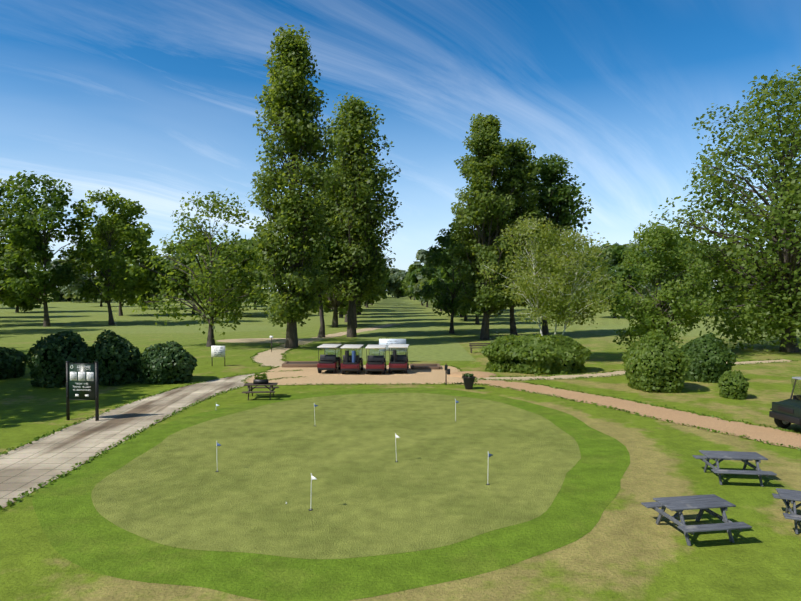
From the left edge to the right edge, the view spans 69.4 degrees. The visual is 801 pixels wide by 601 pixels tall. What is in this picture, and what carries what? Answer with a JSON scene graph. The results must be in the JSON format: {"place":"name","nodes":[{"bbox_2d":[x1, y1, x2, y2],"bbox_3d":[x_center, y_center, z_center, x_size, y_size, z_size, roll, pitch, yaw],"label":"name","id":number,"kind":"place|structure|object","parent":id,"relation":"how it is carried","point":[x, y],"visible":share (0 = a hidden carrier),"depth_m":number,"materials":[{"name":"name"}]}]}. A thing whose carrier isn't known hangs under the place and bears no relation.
{"place":"outdoors","nodes":[
{"label":"outdoors","id":0,"kind":"place"},
{"bbox_2d":[0,374,254,507],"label":"paved path","id":1,"kind":"structure","parent":0,"point":[27,467],"depth_m":20.83,"materials":[{"name":"grey concrete"}]},
{"bbox_2d":[0,324,286,333],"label":"fairway","id":2,"kind":"structure","parent":0,"point":[122,328],"depth_m":80.72,"materials":[{"name":"green plant"}]},
{"bbox_2d":[0,170,92,326],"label":"tree","id":3,"kind":"object","parent":2,"relation":"on","point":[35,223],"visible":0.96,"depth_m":82.81,"materials":[{"name":"green plant"}]},
{"bbox_2d":[58,187,147,324],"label":"tree","id":4,"kind":"object","parent":2,"relation":"on","point":[110,251],"visible":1,"depth_m":88.08,"materials":[{"name":"green plant"}]},
{"bbox_2d":[217,338,319,342],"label":"bare sand","id":5,"kind":"structure","parent":0,"point":[265,340],"depth_m":61.43,"materials":[{"name":"beige sand"}]},
{"bbox_2d":[253,324,399,366],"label":"cart track","id":6,"kind":"structure","parent":0,"point":[269,357],"depth_m":51.22,"materials":[{"name":"beige gravel"}]},
{"bbox_2d":[0,291,800,600],"bbox_3d":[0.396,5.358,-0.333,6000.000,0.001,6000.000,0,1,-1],"label":"lawn","id":7,"kind":"structure","parent":0,"point":[626,548],"depth_m":17.66,"materials":[{"name":"green plant"}]},
{"bbox_2d":[0,347,28,379],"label":"bush","id":8,"kind":"object","parent":7,"relation":"on","point":[12,364],"visible":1,"depth_m":35.07,"materials":[{"name":"green plant"}]},
{"bbox_2d":[0,238,53,312],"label":"tree","id":9,"kind":"object","parent":7,"relation":"on","point":[25,306],"visible":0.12,"depth_m":137.46,"materials":[{"name":"green plant"}]},
{"bbox_2d":[0,178,54,307],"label":"tree","id":10,"kind":"object","parent":7,"relation":"on","point":[6,211],"visible":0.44,"depth_m":86.11,"materials":[{"name":"green plant"}]},
{"bbox_2d":[26,330,90,387],"bbox_3d":[-19.158,3.284,32.887,3.414,3.152,3.481,1,1,39],"label":"bush","id":11,"kind":"object","parent":7,"relation":"on","point":[51,354],"visible":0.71,"depth_m":31.89,"materials":[{"name":"green plant"}]},
{"bbox_2d":[47,259,73,301],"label":"tree","id":12,"kind":"object","parent":7,"relation":"on","point":[63,299],"visible":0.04,"depth_m":267.75,"materials":[{"name":"green plant"}]},
{"bbox_2d":[55,253,98,302],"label":"tree","id":13,"kind":"object","parent":7,"relation":"on","point":[68,293],"visible":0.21,"depth_m":245.97,"materials":[{"name":"green plant"}]},
{"bbox_2d":[65,361,98,420],"bbox_3d":[-13.057,3.715,23.748,1.400,2.425,0.110,0,1,7],"label":"welcome sign","id":14,"kind":"object","parent":7,"relation":"on","point":[82,381],"visible":0.98,"depth_m":23.72,"materials":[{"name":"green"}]},
{"bbox_2d":[70,248,125,306],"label":"tree","id":15,"kind":"object","parent":7,"relation":"on","point":[90,299],"visible":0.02,"depth_m":186.06,"materials":[{"name":"green plant"}]},
{"bbox_2d":[81,330,141,386],"bbox_3d":[-16.491,3.244,33.331,3.096,3.207,3.117,0,1,-1],"label":"bush","id":16,"kind":"object","parent":7,"relation":"on","point":[113,356],"visible":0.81,"depth_m":32.52,"materials":[{"name":"green plant"}]},
{"bbox_2d":[72,214,168,315],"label":"tree","id":17,"kind":"object","parent":7,"relation":"on","point":[144,280],"visible":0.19,"depth_m":120.60,"materials":[{"name":"green plant"}]},
{"bbox_2d":[126,245,169,308],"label":"tree","id":18,"kind":"object","parent":7,"relation":"on","point":[155,289],"visible":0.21,"depth_m":161.40,"materials":[{"name":"green plant"}]},
{"bbox_2d":[135,340,197,383],"bbox_3d":[-13.783,3.599,34.014,3.781,2.483,3.196,0,1,-1],"label":"bush","id":19,"kind":"object","parent":7,"relation":"on","point":[162,363],"visible":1,"depth_m":33.09,"materials":[{"name":"green plant"}]},
{"bbox_2d":[155,251,191,302],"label":"tree","id":20,"kind":"object","parent":7,"relation":"on","point":[173,257],"visible":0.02,"depth_m":244.35,"materials":[{"name":"green plant"}]},
{"bbox_2d":[161,231,218,314],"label":"tree","id":21,"kind":"object","parent":7,"relation":"on","point":[187,281],"visible":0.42,"depth_m":124.15,"materials":[{"name":"green plant"}]},
{"bbox_2d":[124,189,270,346],"bbox_3d":[-18.584,-3.116,54.246,12.778,15.022,13.598,0,1,-1],"label":"oak tree","id":22,"kind":"object","parent":7,"relation":"on","point":[212,287],"visible":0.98,"depth_m":54.54,"materials":[{"name":"green plant"}]},
{"bbox_2d":[211,346,224,365],"bbox_3d":[-12.802,3.900,40.679,1.000,1.450,0.067,0,1,4],"label":"white sign","id":23,"kind":"object","parent":7,"relation":"on","point":[217,351],"visible":1,"depth_m":40.65,"materials":[{"name":"white metal"}]},
{"bbox_2d":[193,240,267,316],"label":"tree","id":24,"kind":"object","parent":7,"relation":"on","point":[249,253],"visible":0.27,"depth_m":113.48,"materials":[{"name":"green plant"}]},
{"bbox_2d":[240,235,274,309],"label":"tree","id":25,"kind":"object","parent":7,"relation":"on","point":[262,290],"visible":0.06,"depth_m":156.22,"materials":[{"name":"green plant"}]},
{"bbox_2d":[242,383,278,399],"bbox_3d":[-6.929,4.498,28.753,1.564,0.717,1.623,0,1,-4],"label":"picnic table","id":26,"kind":"object","parent":7,"relation":"on","point":[271,385],"visible":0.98,"depth_m":28.44,"materials":[{"name":"brown wood"}]},
{"bbox_2d":[253,372,268,383],"bbox_3d":[-6.929,3.865,28.743,0.700,0.547,0.295,0,1,-4],"label":"potted plant","id":27,"kind":"object","parent":26,"relation":"on","point":[262,379],"visible":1,"depth_m":28.64,"materials":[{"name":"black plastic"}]},
{"bbox_2d":[245,23,340,347],"bbox_3d":[-9.982,-10.356,53.395,9.038,29.588,8.773,0,1,-1],"label":"poplar tree","id":28,"kind":"object","parent":7,"relation":"on","point":[292,107],"visible":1,"depth_m":52.02,"materials":[{"name":"green plant"}]},
{"bbox_2d":[299,201,342,337],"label":"poplar tree","id":29,"kind":"object","parent":7,"relation":"on","point":[321,333],"visible":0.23,"depth_m":64.55,"materials":[{"name":"green plant"}]},
{"bbox_2d":[32,388,629,600],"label":"grass fringe","id":30,"kind":"object","parent":7,"relation":"on","point":[78,529],"depth_m":12.15,"materials":[{"name":"green plant"}]},
{"bbox_2d":[91,393,580,558],"bbox_3d":[-1.104,4.973,20.785,14.461,0.001,18.915,0,1,23],"label":"putting green","id":31,"kind":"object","parent":30,"relation":"on","point":[366,495],"depth_m":16.51,"materials":[{"name":"green plant"}]},
{"bbox_2d":[309,473,315,510],"bbox_3d":[-2.127,4.670,14.038,0.220,0.950,0.120,3,3,27],"label":"pin","id":32,"kind":"object","parent":31,"relation":"on","point":[313,478],"visible":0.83,"depth_m":14.04,"materials":[{"name":"white paint"}]},
{"bbox_2d":[311,187,362,326],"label":"tree","id":33,"kind":"object","parent":7,"relation":"on","point":[329,302],"visible":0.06,"depth_m":83.27,"materials":[{"name":"green plant"}]},
{"bbox_2d":[331,287,372,321],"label":"tree","id":34,"kind":"object","parent":7,"relation":"on","point":[346,317],"depth_m":96.54,"materials":[{"name":"green plant"}]},
{"bbox_2d":[329,166,383,327],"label":"poplar tree","id":35,"kind":"object","parent":7,"relation":"on","point":[355,313],"visible":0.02,"depth_m":81.20,"materials":[{"name":"green plant"}]},
{"bbox_2d":[313,92,402,336],"bbox_3d":[-5.480,-9.458,65.780,11.111,27.415,11.435,0,1,19],"label":"poplar tree","id":36,"kind":"object","parent":7,"relation":"on","point":[359,217],"visible":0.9,"depth_m":63.80,"materials":[{"name":"green plant"}]},
{"bbox_2d":[244,365,475,384],"bbox_3d":[-2.397,4.675,37.025,13.780,0.001,8.807,0,1,-1],"label":"gravel pad","id":37,"kind":"object","parent":7,"relation":"on","point":[314,376],"visible":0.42,"depth_m":35.77,"materials":[{"name":"beige gravel"}]},
{"bbox_2d":[317,344,341,372],"bbox_3d":[-4.620,3.797,37.993,1.260,1.720,2.540,0,1,5],"label":"golf cart","id":38,"kind":"object","parent":37,"relation":"on","point":[333,362],"visible":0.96,"depth_m":37.14,"materials":[{"name":"red metal"}]},
{"bbox_2d":[340,344,363,373],"bbox_3d":[-3.124,3.803,37.627,1.260,1.720,2.540,0,1,3],"label":"golf cart","id":39,"kind":"object","parent":37,"relation":"on","point":[353,361],"visible":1,"depth_m":36.60,"materials":[{"name":"red metal"}]},
{"bbox_2d":[241,364,477,385],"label":"grass pad tufts","id":40,"kind":"object","parent":37,"relation":"on","point":[245,382],"visible":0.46,"depth_m":33.00,"materials":[{"name":"green plant"}]},
{"bbox_2d":[282,361,440,369],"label":"wall","id":41,"kind":"structure","parent":37,"relation":"on","point":[314,364],"depth_m":39.96,"materials":[{"name":"wood"}]},
{"bbox_2d":[365,345,386,373],"bbox_3d":[-1.561,3.805,37.526,1.260,1.720,2.540,0,1,2],"label":"golf cart","id":42,"kind":"object","parent":37,"relation":"on","point":[376,362],"visible":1,"depth_m":36.55,"materials":[{"name":"red"}]},
{"bbox_2d":[388,344,408,372],"bbox_3d":[-0.099,3.798,37.950,1.260,1.720,2.540,0,1,3],"label":"golf cart","id":43,"kind":"object","parent":37,"relation":"on","point":[397,361],"visible":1,"depth_m":36.98,"materials":[{"name":"red metal"}]},
{"bbox_2d":[356,248,376,314],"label":"tree","id":44,"kind":"object","parent":7,"relation":"on","point":[360,302],"visible":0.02,"depth_m":126.18,"materials":[{"name":"green plant"}]},
{"bbox_2d":[366,280,386,307],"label":"tree","id":45,"kind":"object","parent":7,"relation":"on","point":[384,296],"visible":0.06,"depth_m":174.91,"materials":[{"name":"green plant"}]},
{"bbox_2d":[379,339,405,354],"bbox_3d":[-0.585,3.711,42.855,2.000,1.750,0.066,0,1,-1],"label":"buggy sign board","id":46,"kind":"object","parent":7,"relation":"on","point":[387,342],"visible":0.73,"depth_m":42.81,"materials":[{"name":"white metal"}]},
{"bbox_2d":[387,267,400,296],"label":"tree","id":47,"kind":"object","parent":7,"relation":"on","point":[393,271],"visible":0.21,"depth_m":449.62,"materials":[{"name":"green plant"}]},
{"bbox_2d":[387,272,404,297],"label":"tree","id":48,"kind":"object","parent":7,"relation":"on","point":[394,285],"visible":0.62,"depth_m":374.30,"materials":[{"name":"green plant"}]},
{"bbox_2d":[0,341,800,510],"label":"grass tufts","id":49,"kind":"object","parent":7,"relation":"on","point":[25,493],"visible":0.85,"depth_m":25.60,"materials":[{"name":"green plant"}]},
{"bbox_2d":[396,270,407,296],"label":"tree","id":50,"kind":"object","parent":7,"relation":"on","point":[404,272],"visible":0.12,"depth_m":440.71,"materials":[{"name":"green plant"}]},
{"bbox_2d":[398,276,409,297],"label":"tree","id":51,"kind":"object","parent":7,"relation":"on","point":[401,289],"visible":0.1,"depth_m":372.80,"materials":[{"name":"green plant"}]},
{"bbox_2d":[402,273,411,299],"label":"tree","id":52,"kind":"object","parent":7,"relation":"on","point":[406,292],"visible":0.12,"depth_m":322.56,"materials":[{"name":"green plant"}]},
{"bbox_2d":[405,263,416,299],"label":"tree","id":53,"kind":"object","parent":7,"relation":"on","point":[412,267],"visible":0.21,"depth_m":304.01,"materials":[{"name":"green plant"}]},
{"bbox_2d":[408,266,423,305],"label":"tree","id":54,"kind":"object","parent":7,"relation":"on","point":[413,277],"visible":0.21,"depth_m":199.11,"materials":[{"name":"green plant"}]},
{"bbox_2d":[410,268,425,304],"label":"tree","id":55,"kind":"object","parent":7,"relation":"on","point":[411,289],"visible":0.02,"depth_m":211.36,"materials":[{"name":"green plant"}]},
{"bbox_2d":[413,249,430,306],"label":"tree","id":56,"kind":"object","parent":7,"relation":"on","point":[420,254],"visible":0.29,"depth_m":178.58,"materials":[{"name":"green plant"}]},
{"bbox_2d":[419,271,441,310],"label":"tree","id":57,"kind":"object","parent":7,"relation":"on","point":[421,282],"visible":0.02,"depth_m":145.69,"materials":[{"name":"green plant"}]},
{"bbox_2d":[423,248,443,307],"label":"tree","id":58,"kind":"object","parent":7,"relation":"on","point":[424,267],"depth_m":130.32,"materials":[{"name":"green plant"}]},
{"bbox_2d":[426,237,465,316],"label":"tree","id":59,"kind":"object","parent":7,"relation":"on","point":[438,268],"visible":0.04,"depth_m":113.80,"materials":[{"name":"green plant"}]},
{"bbox_2d":[445,363,449,384],"bbox_3d":[2.641,4.148,32.587,0.310,1.220,0.180,0,1,-1],"label":"ball washer","id":60,"kind":"object","parent":7,"relation":"on","point":[447,371],"visible":1,"depth_m":32.51,"materials":[{"name":"black plastic"}]},
{"bbox_2d":[419,225,478,333],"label":"tree","id":61,"kind":"object","parent":7,"relation":"on","point":[447,305],"visible":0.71,"depth_m":71.13,"materials":[{"name":"green plant"}]},
{"bbox_2d":[429,237,473,320],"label":"tree","id":62,"kind":"object","parent":7,"relation":"on","point":[445,276],"visible":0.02,"depth_m":101.35,"materials":[{"name":"green plant"}]},
{"bbox_2d":[454,246,482,323],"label":"tree","id":63,"kind":"object","parent":7,"relation":"on","point":[475,310],"visible":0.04,"depth_m":90.11,"materials":[{"name":"green plant"}]},
{"bbox_2d":[462,373,475,388],"bbox_3d":[3.684,4.342,31.306,0.744,0.877,0.744,0,1,14],"label":"planter pot","id":64,"kind":"object","parent":7,"relation":"on","point":[468,379],"visible":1,"depth_m":31.08,"materials":[{"name":"black plastic"}]},
{"bbox_2d":[447,371,496,377],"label":"path","id":65,"kind":"structure","parent":7,"relation":"on","point":[478,374],"depth_m":35.86,"materials":[{"name":"beige gravel"}]},
{"bbox_2d":[469,343,489,352],"bbox_3d":[6.873,4.052,49.255,2.000,0.840,0.507,0,1,-5],"label":"bench","id":66,"kind":"object","parent":7,"relation":"on","point":[470,345],"visible":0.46,"depth_m":49.41,"materials":[{"name":"brown wood"}]},
{"bbox_2d":[444,113,525,339],"bbox_3d":[9.221,-7.986,61.919,8.691,24.537,8.674,0,1,-1],"label":"poplar tree","id":67,"kind":"object","parent":7,"relation":"on","point":[485,144],"visible":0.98,"depth_m":60.97,"materials":[{"name":"green plant"}]},
{"bbox_2d":[479,138,543,335],"bbox_3d":[12.195,-6.985,64.672,8.439,22.442,9.318,0,1,-1],"label":"poplar tree","id":68,"kind":"object","parent":7,"relation":"on","point":[522,169],"visible":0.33,"depth_m":63.48,"materials":[{"name":"green plant"}]},
{"bbox_2d":[477,213,575,335],"bbox_3d":[9.925,-0.921,43.538,6.555,11.042,6.605,-1,1,-35],"label":"birch tree","id":69,"kind":"object","parent":7,"relation":"on","point":[530,227],"visible":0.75,"depth_m":42.80,"materials":[{"name":"green plant"}]},
{"bbox_2d":[481,334,591,374],"bbox_3d":[9.032,3.488,38.692,7.014,2.616,5.149,1,1,28],"label":"shrub","id":70,"kind":"object","parent":7,"relation":"on","point":[544,354],"visible":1,"depth_m":37.34,"materials":[{"name":"green plant"}]},
{"bbox_2d":[514,153,593,335],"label":"poplar tree","id":71,"kind":"object","parent":7,"relation":"on","point":[556,202],"visible":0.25,"depth_m":66.43,"materials":[{"name":"green plant"}]},
{"bbox_2d":[515,225,619,333],"bbox_3d":[12.232,-0.532,42.986,6.936,10.263,7.456,0,1,-1],"label":"birch tree","id":72,"kind":"object","parent":7,"relation":"on","point":[551,255],"visible":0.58,"depth_m":41.88,"materials":[{"name":"green plant"}]},
{"bbox_2d":[524,229,620,334],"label":"birch tree","id":73,"kind":"object","parent":7,"relation":"on","point":[589,296],"visible":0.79,"depth_m":41.62,"materials":[{"name":"green plant"}]},
{"bbox_2d":[573,261,594,295],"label":"tree","id":74,"kind":"object","parent":7,"relation":"on","point":[583,282],"visible":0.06,"depth_m":269.86,"materials":[{"name":"green plant"}]},
{"bbox_2d":[584,242,646,317],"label":"tree","id":75,"kind":"object","parent":7,"relation":"on","point":[615,249],"visible":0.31,"depth_m":108.09,"materials":[{"name":"green plant"}]},
{"bbox_2d":[588,241,665,310],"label":"tree","id":76,"kind":"object","parent":7,"relation":"on","point":[651,288],"visible":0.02,"depth_m":145.18,"materials":[{"name":"green plant"}]},
{"bbox_2d":[622,329,690,392],"bbox_3d":[13.809,3.189,31.110,3.398,3.368,3.292,0,1,-1],"label":"bush","id":77,"kind":"object","parent":7,"relation":"on","point":[661,359],"visible":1,"depth_m":30.18,"materials":[{"name":"green plant"}]},
{"bbox_2d":[607,222,720,349],"bbox_3d":[20.957,-0.909,46.296,7.735,10.890,7.933,0,1,-1],"label":"tree","id":78,"kind":"object","parent":7,"relation":"on","point":[658,238],"visible":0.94,"depth_m":45.31,"materials":[{"name":"green plant"}]},
{"bbox_2d":[643,241,693,304],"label":"tree","id":79,"kind":"object","parent":7,"relation":"on","point":[658,273],"depth_m":167.07,"materials":[{"name":"green plant"}]},
{"bbox_2d":[635,233,714,307],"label":"tree","id":80,"kind":"object","parent":7,"relation":"on","point":[669,275],"visible":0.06,"depth_m":117.99,"materials":[{"name":"green plant"}]},
{"bbox_2d":[641,494,751,545],"bbox_3d":[6.456,4.784,12.749,1.518,0.717,1.623,0,1,-9],"label":"picnic table","id":81,"kind":"object","parent":7,"relation":"on","point":[678,505],"visible":0.94,"depth_m":12.54,"materials":[{"name":"paint"}]},
{"bbox_2d":[680,332,735,382],"bbox_3d":[18.216,3.372,34.493,3.059,2.929,3.008,1,1,43],"label":"bush","id":82,"kind":"object","parent":7,"relation":"on","point":[710,355],"visible":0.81,"depth_m":33.61,"materials":[{"name":"green plant"}]},
{"bbox_2d":[648,65,800,352],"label":"tree","id":83,"kind":"object","parent":7,"relation":"on","point":[779,227],"visible":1,"depth_m":48.62,"materials":[{"name":"green plant"}]},
{"bbox_2d":[694,244,760,312],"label":"tree","id":84,"kind":"object","parent":7,"relation":"on","point":[720,279],"visible":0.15,"depth_m":125.99,"materials":[{"name":"green plant"}]},
{"bbox_2d":[717,370,749,399],"bbox_3d":[16.561,4.142,28.798,1.392,1.477,1.528,0,1,18],"label":"bush","id":85,"kind":"object","parent":7,"relation":"on","point":[732,384],"visible":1,"depth_m":28.42,"materials":[{"name":"green plant"}]},
{"bbox_2d":[693,450,776,486],"bbox_3d":[9.403,4.719,16.392,1.564,0.717,1.623,0,1,7],"label":"picnic table","id":86,"kind":"object","parent":7,"relation":"on","point":[744,457],"visible":1,"depth_m":16.19,"materials":[{"name":"paint"}]},
{"bbox_2d":[769,377,800,427],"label":"utility vehicle","id":87,"kind":"object","parent":7,"relation":"on","point":[786,413],"visible":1,"depth_m":22.07,"materials":[{"name":"green metal"}]},
{"bbox_2d":[772,488,800,533],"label":"picnic table","id":88,"kind":"object","parent":7,"relation":"on","point":[789,496],"visible":0.96,"depth_m":13.05,"materials":[{"name":"paint"}]},
{"bbox_2d":[0,0,800,289],"label":"sky","id":89,"kind":"structure","parent":0,"point":[152,103],"materials":[{"name":"blue"}]},
{"bbox_2d":[356,298,475,360],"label":"fairway grass","id":90,"kind":"structure","parent":0,"point":[424,335],"depth_m":69.80,"materials":[{"name":"green plant"}]},
{"bbox_2d":[462,380,800,448],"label":"dirt path","id":91,"kind":"structure","parent":0,"point":[775,436],"depth_m":24.66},
{"bbox_2d":[477,359,791,380],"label":"sand path","id":92,"kind":"structure","parent":0,"point":[594,375],"depth_m":36.21,"materials":[{"name":"beige sand"}]},
{"bbox_2d":[585,324,800,337],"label":"fairway","id":93,"kind":"structure","parent":0,"point":[611,328],"depth_m":78.67,"materials":[{"name":"green plant"}]}
]}

